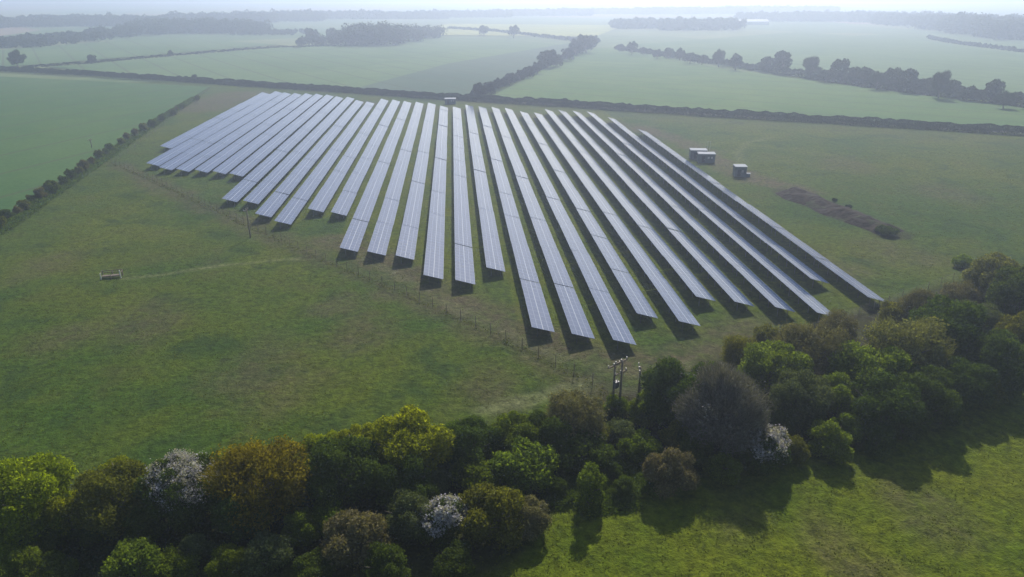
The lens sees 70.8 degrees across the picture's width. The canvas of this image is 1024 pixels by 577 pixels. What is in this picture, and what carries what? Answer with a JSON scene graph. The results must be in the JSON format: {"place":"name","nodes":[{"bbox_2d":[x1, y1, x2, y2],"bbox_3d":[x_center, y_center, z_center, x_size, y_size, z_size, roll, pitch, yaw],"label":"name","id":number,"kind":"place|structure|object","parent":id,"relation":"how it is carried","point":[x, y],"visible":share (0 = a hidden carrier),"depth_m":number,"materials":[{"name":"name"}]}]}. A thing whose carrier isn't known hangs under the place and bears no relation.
{"place":"outdoors","nodes":[
{"label":"outdoors","id":0,"kind":"place"},
{"bbox_2d":[0,76,207,230],"bbox_3d":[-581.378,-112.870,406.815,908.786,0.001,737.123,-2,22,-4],"label":"crop field","id":1,"kind":"structure","parent":0,"point":[49,128],"depth_m":307.72,"materials":[{"name":"green plant"}]},
{"bbox_2d":[0,37,278,65],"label":"crop field","id":2,"kind":"structure","parent":0,"point":[98,50],"depth_m":689.96,"materials":[{"name":"green plant"}]},
{"bbox_2d":[51,37,558,86],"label":"crop field","id":3,"kind":"structure","parent":0,"point":[347,65],"depth_m":568.50,"materials":[{"name":"green plant"}]},
{"bbox_2d":[360,44,580,96],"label":"crop field","id":4,"kind":"structure","parent":0,"point":[462,77],"depth_m":477.40,"materials":[{"name":"green plant"}]},
{"bbox_2d":[0,76,1023,576],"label":"meadow ground","id":5,"kind":"structure","parent":0,"point":[810,150],"depth_m":120.53,"materials":[{"name":"green plant"}]},
{"bbox_2d":[0,544,42,576],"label":"bush","id":6,"kind":"object","parent":5,"relation":"on","point":[25,561],"visible":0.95,"depth_m":65.24,"materials":[{"name":"green plant"}]},
{"bbox_2d":[0,450,78,552],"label":"tree","id":7,"kind":"object","parent":5,"relation":"on","point":[16,477],"visible":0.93,"depth_m":68.23,"materials":[{"name":"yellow plant"}]},
{"bbox_2d":[27,482,77,536],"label":"tree","id":8,"kind":"object","parent":5,"relation":"on","point":[64,506],"visible":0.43,"depth_m":69.37,"materials":[{"name":"green plant"}]},
{"bbox_2d":[34,549,79,576],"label":"bush","id":9,"kind":"object","parent":5,"relation":"on","point":[57,562],"visible":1,"depth_m":65.73,"materials":[{"name":"green plant"}]},
{"bbox_2d":[0,96,200,234],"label":"hedge","id":10,"kind":"object","parent":5,"relation":"on","point":[121,146],"visible":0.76,"depth_m":211.27,"materials":[{"name":"green plant"}]},
{"bbox_2d":[66,457,158,542],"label":"tree","id":11,"kind":"object","parent":5,"relation":"on","point":[91,503],"visible":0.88,"depth_m":69.75,"materials":[{"name":"green plant"}]},
{"bbox_2d":[98,536,171,576],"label":"bush","id":12,"kind":"object","parent":5,"relation":"on","point":[135,551],"visible":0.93,"depth_m":65.17,"materials":[{"name":"green plant"}]},
{"bbox_2d":[146,543,203,576],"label":"bush","id":13,"kind":"object","parent":5,"relation":"on","point":[177,560],"visible":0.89,"depth_m":65.58,"materials":[{"name":"green plant"}]},
{"bbox_2d":[129,448,221,535],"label":"blossoming tree","id":14,"kind":"object","parent":5,"relation":"on","point":[176,491],"visible":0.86,"depth_m":70.59,"materials":[{"name":"white plant"}]},
{"bbox_2d":[147,91,281,168],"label":"solar panel row","id":15,"kind":"object","parent":5,"relation":"on","point":[161,159],"visible":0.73,"depth_m":269.32,"materials":[{"name":"blue glass"}]},
{"bbox_2d":[160,92,268,149],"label":"solar panel row","id":16,"kind":"object","parent":5,"relation":"on","point":[179,139],"visible":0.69,"depth_m":290.24,"materials":[{"name":"blue glass"}]},
{"bbox_2d":[159,92,290,173],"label":"solar panel row","id":17,"kind":"object","parent":5,"relation":"on","point":[180,159],"visible":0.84,"depth_m":263.84,"materials":[{"name":"blue glass"}]},
{"bbox_2d":[203,541,250,576],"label":"bush","id":18,"kind":"object","parent":5,"relation":"on","point":[220,561],"visible":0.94,"depth_m":65.28,"materials":[{"name":"green plant"}]},
{"bbox_2d":[176,93,300,174],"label":"solar panel row","id":19,"kind":"object","parent":5,"relation":"on","point":[202,157],"visible":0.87,"depth_m":261.69,"materials":[{"name":"blue glass"}]},
{"bbox_2d":[207,475,271,541],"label":"tree","id":20,"kind":"object","parent":5,"relation":"on","point":[217,508],"visible":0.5,"depth_m":69.18,"materials":[{"name":"green plant"}]},
{"bbox_2d":[195,93,311,172],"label":"solar panel row","id":21,"kind":"object","parent":5,"relation":"on","point":[213,162],"visible":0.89,"depth_m":260.70,"materials":[{"name":"blue glass"}]},
{"bbox_2d":[198,429,320,538],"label":"tree","id":22,"kind":"object","parent":5,"relation":"on","point":[282,470],"visible":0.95,"depth_m":70.45,"materials":[{"name":"green plant"}]},
{"bbox_2d":[235,527,296,576],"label":"bush","id":23,"kind":"object","parent":5,"relation":"on","point":[273,544],"visible":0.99,"depth_m":66.50,"materials":[{"name":"green plant"}]},
{"bbox_2d":[213,94,322,176],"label":"solar panel row","id":24,"kind":"object","parent":5,"relation":"on","point":[232,162],"visible":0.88,"depth_m":258.73,"materials":[{"name":"blue glass"}]},
{"bbox_2d":[230,94,333,178],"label":"solar panel row","id":25,"kind":"object","parent":5,"relation":"on","point":[247,165],"visible":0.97,"depth_m":255.52,"materials":[{"name":"blue glass"}]},
{"bbox_2d":[222,96,342,203],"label":"solar panel row","id":26,"kind":"object","parent":5,"relation":"on","point":[240,190],"visible":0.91,"depth_m":230.12,"materials":[{"name":"blue glass"}]},
{"bbox_2d":[243,97,353,204],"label":"solar panel row","id":27,"kind":"object","parent":5,"relation":"on","point":[264,188],"visible":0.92,"depth_m":228.66,"materials":[{"name":"blue glass"}]},
{"bbox_2d":[280,510,320,547],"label":"bush","id":28,"kind":"object","parent":5,"relation":"on","point":[293,529],"visible":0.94,"depth_m":69.25,"materials":[{"name":"green plant"}]},
{"bbox_2d":[255,100,362,220],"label":"solar panel row","id":29,"kind":"object","parent":5,"relation":"on","point":[270,206],"visible":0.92,"depth_m":215.95,"materials":[{"name":"blue glass"}]},
{"bbox_2d":[291,546,335,576],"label":"bush","id":30,"kind":"object","parent":5,"relation":"on","point":[303,565],"visible":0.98,"depth_m":65.36,"materials":[{"name":"green plant"}]},
{"bbox_2d":[293,494,351,540],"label":"bush","id":31,"kind":"object","parent":5,"relation":"on","point":[322,511],"visible":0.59,"depth_m":71.14,"materials":[{"name":"green plant"}]},
{"bbox_2d":[274,102,374,227],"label":"solar panel row","id":32,"kind":"object","parent":5,"relation":"on","point":[290,211],"visible":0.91,"depth_m":209.93,"materials":[{"name":"blue glass"}]},
{"bbox_2d":[301,434,381,507],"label":"tree","id":33,"kind":"object","parent":5,"relation":"on","point":[359,453],"visible":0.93,"depth_m":73.36,"materials":[{"name":"green plant"}]},
{"bbox_2d":[308,99,387,215],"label":"solar panel row","id":34,"kind":"object","parent":5,"relation":"on","point":[323,197],"visible":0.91,"depth_m":219.99,"materials":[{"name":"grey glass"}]},
{"bbox_2d":[319,506,393,571],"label":"bush","id":35,"kind":"object","parent":5,"relation":"on","point":[344,540],"visible":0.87,"depth_m":66.63,"materials":[{"name":"green plant"}]},
{"bbox_2d":[331,100,399,218],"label":"solar panel row","id":36,"kind":"object","parent":5,"relation":"on","point":[344,202],"visible":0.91,"depth_m":217.29,"materials":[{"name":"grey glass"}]},
{"bbox_2d":[340,101,410,255],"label":"solar panel row","id":37,"kind":"object","parent":5,"relation":"on","point":[353,236],"visible":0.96,"depth_m":191.41,"materials":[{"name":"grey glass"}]},
{"bbox_2d":[362,540,411,576],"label":"bush","id":38,"kind":"object","parent":5,"relation":"on","point":[383,561],"visible":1,"depth_m":64.23,"materials":[{"name":"green plant"}]},
{"bbox_2d":[367,102,422,259],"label":"solar panel row","id":39,"kind":"object","parent":5,"relation":"on","point":[379,241],"visible":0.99,"depth_m":188.81,"materials":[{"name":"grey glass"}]},
{"bbox_2d":[374,452,439,510],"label":"tree","id":40,"kind":"object","parent":5,"relation":"on","point":[413,469],"visible":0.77,"depth_m":73.38,"materials":[{"name":"green plant"}]},
{"bbox_2d":[383,488,431,542],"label":"bush","id":41,"kind":"object","parent":5,"relation":"on","point":[407,507],"visible":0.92,"depth_m":69.53,"materials":[{"name":"green plant"}]},
{"bbox_2d":[370,403,458,475],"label":"tree","id":42,"kind":"object","parent":5,"relation":"on","point":[399,441],"visible":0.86,"depth_m":77.23,"materials":[{"name":"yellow plant"}]},
{"bbox_2d":[396,103,435,263],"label":"solar panel row","id":43,"kind":"object","parent":5,"relation":"on","point":[406,246],"visible":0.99,"depth_m":186.10,"materials":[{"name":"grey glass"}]},
{"bbox_2d":[423,106,447,283],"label":"solar panel row","id":44,"kind":"object","parent":5,"relation":"on","point":[434,262],"visible":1,"depth_m":174.13,"materials":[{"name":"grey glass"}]},
{"bbox_2d":[416,492,469,551],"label":"blossoming bush","id":45,"kind":"object","parent":5,"relation":"on","point":[443,517],"visible":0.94,"depth_m":68.97,"materials":[{"name":"white plant"}]},
{"bbox_2d":[432,538,475,576],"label":"bush","id":46,"kind":"object","parent":5,"relation":"on","point":[459,550],"visible":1,"depth_m":65.75,"materials":[{"name":"green plant"}]},
{"bbox_2d":[453,107,474,288],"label":"solar panel row","id":47,"kind":"object","parent":5,"relation":"on","point":[464,267],"visible":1,"depth_m":171.80,"materials":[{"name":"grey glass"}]},
{"bbox_2d":[441,414,503,466],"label":"tree","id":48,"kind":"object","parent":5,"relation":"on","point":[473,434],"visible":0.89,"depth_m":79.69,"materials":[{"name":"green plant"}]},
{"bbox_2d":[448,456,502,490],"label":"bush","id":49,"kind":"object","parent":5,"relation":"on","point":[464,477],"visible":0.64,"depth_m":76.85,"materials":[{"name":"green plant"}]},
{"bbox_2d":[0,358,955,576],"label":"undergrowth","id":50,"kind":"object","parent":5,"relation":"on","point":[85,571],"visible":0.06,"depth_m":71.11,"materials":[{"name":"green plant"}]},
{"bbox_2d":[465,105,504,275],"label":"solar panel row","id":51,"kind":"object","parent":5,"relation":"on","point":[492,252],"visible":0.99,"depth_m":178.06,"materials":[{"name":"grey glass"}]},
{"bbox_2d":[457,482,529,554],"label":"bush","id":52,"kind":"object","parent":5,"relation":"on","point":[490,506],"visible":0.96,"depth_m":69.19,"materials":[{"name":"green plant"}]},
{"bbox_2d":[0,151,1023,576],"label":"grass tufts","id":53,"kind":"object","parent":5,"relation":"on","point":[510,345],"visible":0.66,"depth_m":114.15,"materials":[{"name":"green plant"}]},
{"bbox_2d":[478,106,554,336],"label":"solar panel row","id":54,"kind":"object","parent":5,"relation":"on","point":[539,315],"visible":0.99,"depth_m":149.72,"materials":[{"name":"blue glass"}]},
{"bbox_2d":[490,410,544,455],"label":"tree","id":55,"kind":"object","parent":5,"relation":"on","point":[519,424],"visible":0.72,"depth_m":81.40,"materials":[{"name":"green plant"}]},
{"bbox_2d":[487,435,560,500],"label":"bush","id":56,"kind":"object","parent":5,"relation":"on","point":[537,463],"visible":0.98,"depth_m":76.84,"materials":[{"name":"green plant"}]},
{"bbox_2d":[511,494,551,541],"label":"bush","id":57,"kind":"object","parent":5,"relation":"on","point":[539,517],"visible":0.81,"depth_m":70.55,"materials":[{"name":"green plant"}]},
{"bbox_2d":[492,107,594,342],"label":"solar panel row","id":58,"kind":"object","parent":5,"relation":"on","point":[578,323],"visible":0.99,"depth_m":147.18,"materials":[{"name":"blue glass"}]},
{"bbox_2d":[521,409,572,463],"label":"tree","id":59,"kind":"object","parent":5,"relation":"on","point":[556,433],"visible":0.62,"depth_m":80.78,"materials":[{"name":"green plant"}]},
{"bbox_2d":[505,108,635,349],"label":"solar panel row","id":60,"kind":"object","parent":5,"relation":"on","point":[617,328],"visible":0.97,"depth_m":144.60,"materials":[{"name":"blue glass"}]},
{"bbox_2d":[542,385,609,445],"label":"tree","id":61,"kind":"object","parent":5,"relation":"on","point":[575,405],"visible":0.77,"depth_m":82.83,"materials":[{"name":"green plant"}]},
{"bbox_2d":[557,428,614,474],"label":"bush","id":62,"kind":"object","parent":5,"relation":"on","point":[596,446],"visible":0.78,"depth_m":79.91,"materials":[{"name":"green plant"}]},
{"bbox_2d":[520,111,657,322],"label":"solar panel row","id":63,"kind":"object","parent":5,"relation":"on","point":[635,296],"visible":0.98,"depth_m":155.45,"materials":[{"name":"blue glass"}]},
{"bbox_2d":[573,461,608,515],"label":"columnar tree","id":64,"kind":"object","parent":5,"relation":"on","point":[586,478],"visible":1,"depth_m":74.02,"materials":[{"name":"green plant"}]},
{"bbox_2d":[533,443,661,520],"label":"undergrowth","id":65,"kind":"object","parent":5,"relation":"on","point":[634,472],"visible":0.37,"depth_m":77.20,"materials":[{"name":"green plant"}]},
{"bbox_2d":[534,113,699,330],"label":"solar panel row","id":66,"kind":"object","parent":5,"relation":"on","point":[675,303],"visible":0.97,"depth_m":151.40,"materials":[{"name":"blue glass"}]},
{"bbox_2d":[545,109,715,305],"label":"solar panel row","id":67,"kind":"object","parent":5,"relation":"on","point":[689,279],"visible":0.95,"depth_m":163.40,"materials":[{"name":"blue glass"}]},
{"bbox_2d":[615,427,664,464],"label":"bush","id":68,"kind":"object","parent":5,"relation":"on","point":[641,447],"visible":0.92,"depth_m":82.10,"materials":[{"name":"green plant"}]},
{"bbox_2d":[559,110,754,310],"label":"solar panel row","id":69,"kind":"object","parent":5,"relation":"on","point":[726,284],"visible":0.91,"depth_m":161.15,"materials":[{"name":"blue glass"}]},
{"bbox_2d":[641,445,700,498],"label":"bush","id":70,"kind":"object","parent":5,"relation":"on","point":[669,463],"visible":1,"depth_m":76.51,"materials":[{"name":"green plant"}]},
{"bbox_2d":[639,355,704,426],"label":"tree","id":71,"kind":"object","parent":5,"relation":"on","point":[663,383],"visible":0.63,"depth_m":86.47,"materials":[{"name":"green plant"}]},
{"bbox_2d":[573,111,794,315],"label":"solar panel row","id":72,"kind":"object","parent":5,"relation":"on","point":[763,288],"visible":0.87,"depth_m":158.55,"materials":[{"name":"blue glass"}]},
{"bbox_2d":[673,424,716,468],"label":"bush","id":73,"kind":"object","parent":5,"relation":"on","point":[703,451],"visible":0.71,"depth_m":81.10,"materials":[{"name":"green plant"}]},
{"bbox_2d":[588,112,829,321],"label":"solar panel row","id":74,"kind":"object","parent":5,"relation":"on","point":[812,302],"visible":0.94,"depth_m":156.55,"materials":[{"name":"blue glass"}]},
{"bbox_2d":[608,117,827,287],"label":"solar panel row","id":75,"kind":"object","parent":5,"relation":"on","point":[798,264],"visible":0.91,"depth_m":170.40,"materials":[{"name":"blue glass"}]},
{"bbox_2d":[700,451,743,485],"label":"bush","id":76,"kind":"object","parent":5,"relation":"on","point":[714,466],"visible":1,"depth_m":78.38,"materials":[{"name":"green plant"}]},
{"bbox_2d":[670,359,777,456],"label":"bare tree","id":77,"kind":"object","parent":5,"relation":"on","point":[743,412],"visible":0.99,"depth_m":81.12,"materials":[{"name":"grey plant"}]},
{"bbox_2d":[719,333,757,367],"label":"tree","id":78,"kind":"object","parent":5,"relation":"on","point":[734,347],"visible":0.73,"depth_m":101.72,"materials":[{"name":"green plant"}]},
{"bbox_2d":[638,129,883,305],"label":"solar panel row","id":79,"kind":"object","parent":5,"relation":"on","point":[853,282],"visible":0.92,"depth_m":160.24,"materials":[{"name":"blue glass"}]},
{"bbox_2d":[737,422,792,477],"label":"blossoming bush","id":80,"kind":"object","parent":5,"relation":"on","point":[771,448],"visible":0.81,"depth_m":79.64,"materials":[{"name":"white plant"}]},
{"bbox_2d":[734,339,813,403],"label":"tree","id":81,"kind":"object","parent":5,"relation":"on","point":[760,360],"visible":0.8,"depth_m":93.66,"materials":[{"name":"green plant"}]},
{"bbox_2d":[766,369,836,435],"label":"tree","id":82,"kind":"object","parent":5,"relation":"on","point":[813,394],"visible":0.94,"depth_m":87.32,"materials":[{"name":"green plant"}]},
{"bbox_2d":[770,317,852,376],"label":"tree","id":83,"kind":"object","parent":5,"relation":"on","point":[822,348],"visible":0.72,"depth_m":96.88,"materials":[{"name":"green plant"}]},
{"bbox_2d":[805,418,854,464],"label":"bush","id":84,"kind":"object","parent":5,"relation":"on","point":[827,434],"visible":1,"depth_m":82.28,"materials":[{"name":"green plant"}]},
{"bbox_2d":[816,306,859,346],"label":"tree","id":85,"kind":"object","parent":5,"relation":"on","point":[834,318],"visible":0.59,"depth_m":108.40,"materials":[{"name":"green plant"}]},
{"bbox_2d":[775,187,904,233],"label":"soil heap","id":86,"kind":"object","parent":5,"relation":"on","point":[820,204],"visible":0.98,"depth_m":176.77,"materials":[{"name":"brown soil"}]},
{"bbox_2d":[822,371,862,417],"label":"tree","id":87,"kind":"object","parent":5,"relation":"on","point":[841,388],"visible":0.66,"depth_m":89.12,"materials":[{"name":"green plant"}]},
{"bbox_2d":[824,339,914,390],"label":"tree","id":88,"kind":"object","parent":5,"relation":"on","point":[863,362],"visible":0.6,"depth_m":92.36,"materials":[{"name":"green plant"}]},
{"bbox_2d":[848,370,926,435],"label":"tree","id":89,"kind":"object","parent":5,"relation":"on","point":[883,401],"visible":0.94,"depth_m":85.17,"materials":[{"name":"green plant"}]},
{"bbox_2d":[860,312,959,376],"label":"tree","id":90,"kind":"object","parent":5,"relation":"on","point":[926,339],"visible":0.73,"depth_m":94.72,"materials":[{"name":"green plant"}]},
{"bbox_2d":[893,361,963,429],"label":"tree","id":91,"kind":"object","parent":5,"relation":"on","point":[934,387],"visible":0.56,"depth_m":87.70,"materials":[{"name":"green plant"}]},
{"bbox_2d":[906,292,989,360],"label":"tree","id":92,"kind":"object","parent":5,"relation":"on","point":[966,318],"visible":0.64,"depth_m":99.86,"materials":[{"name":"green plant"}]},
{"bbox_2d":[938,355,999,410],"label":"tree","id":93,"kind":"object","parent":5,"relation":"on","point":[976,380],"visible":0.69,"depth_m":91.26,"materials":[{"name":"green plant"}]},
{"bbox_2d":[954,328,1023,393],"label":"tree","id":94,"kind":"object","parent":5,"relation":"on","point":[1000,348],"visible":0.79,"depth_m":94.56,"materials":[{"name":"green plant"}]},
{"bbox_2d":[959,251,1019,304],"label":"tree","id":95,"kind":"object","parent":5,"relation":"on","point":[981,273],"visible":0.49,"depth_m":120.86,"materials":[{"name":"green plant"}]},
{"bbox_2d":[978,264,1023,316],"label":"tree","id":96,"kind":"object","parent":5,"relation":"on","point":[1008,287],"visible":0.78,"depth_m":112.98,"materials":[{"name":"green plant"}]},
{"bbox_2d":[0,0,1023,81],"bbox_3d":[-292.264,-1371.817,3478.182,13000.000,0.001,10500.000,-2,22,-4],"label":"ground","id":97,"kind":"structure","parent":0,"point":[613,38],"depth_m":1620.92,"materials":[{"name":"green plant"}]},
{"bbox_2d":[0,16,304,47],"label":"woodland","id":98,"kind":"object","parent":97,"relation":"on","point":[183,25],"visible":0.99,"depth_m":936.51,"materials":[{"name":"green plant"}]},
{"bbox_2d":[0,8,379,27],"bbox_3d":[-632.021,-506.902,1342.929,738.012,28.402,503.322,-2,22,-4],"label":"woodland","id":99,"kind":"object","parent":97,"relation":"on","point":[82,19],"visible":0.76,"depth_m":1246.51,"materials":[{"name":"green plant"}]},
{"bbox_2d":[300,20,447,45],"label":"woodland","id":100,"kind":"object","parent":97,"relation":"on","point":[360,34],"visible":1,"depth_m":747.92,"materials":[{"name":"green plant"}]},
{"bbox_2d":[0,68,1023,134],"bbox_3d":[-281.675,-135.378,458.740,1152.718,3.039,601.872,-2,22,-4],"label":"hedge","id":101,"kind":"object","parent":97,"relation":"on","point":[925,126],"visible":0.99,"depth_m":339.29,"materials":[{"name":"green plant"}]},
{"bbox_2d":[350,5,840,18],"bbox_3d":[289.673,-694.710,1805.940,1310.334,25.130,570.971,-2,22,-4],"label":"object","id":102,"kind":"object","parent":97,"relation":"on","point":[498,12],"visible":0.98,"depth_m":1745.99,"materials":[{"name":"green plant"}]},
{"bbox_2d":[608,9,1023,39],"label":"woodland","id":103,"kind":"object","parent":97,"relation":"on","point":[976,24],"visible":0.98,"depth_m":1077.80,"materials":[{"name":"green plant"}]},
{"bbox_2d":[615,45,1023,106],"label":"hedge","id":104,"kind":"object","parent":97,"relation":"on","point":[889,86],"visible":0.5,"depth_m":420.29,"materials":[{"name":"green plant"}]},
{"bbox_2d":[438,24,615,35],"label":"yellow field","id":105,"kind":"structure","parent":0,"point":[571,30],"depth_m":1069.11,"materials":[{"name":"plant"}]},
{"bbox_2d":[495,48,1023,126],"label":"crop field","id":106,"kind":"structure","parent":0,"point":[611,75],"depth_m":390.93,"materials":[{"name":"green plant"}]},
{"bbox_2d":[637,32,1023,98],"bbox_3d":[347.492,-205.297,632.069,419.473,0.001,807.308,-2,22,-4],"label":"crop field","id":107,"kind":"structure","parent":0,"point":[977,67],"depth_m":644.06,"materials":[{"name":"green plant"}]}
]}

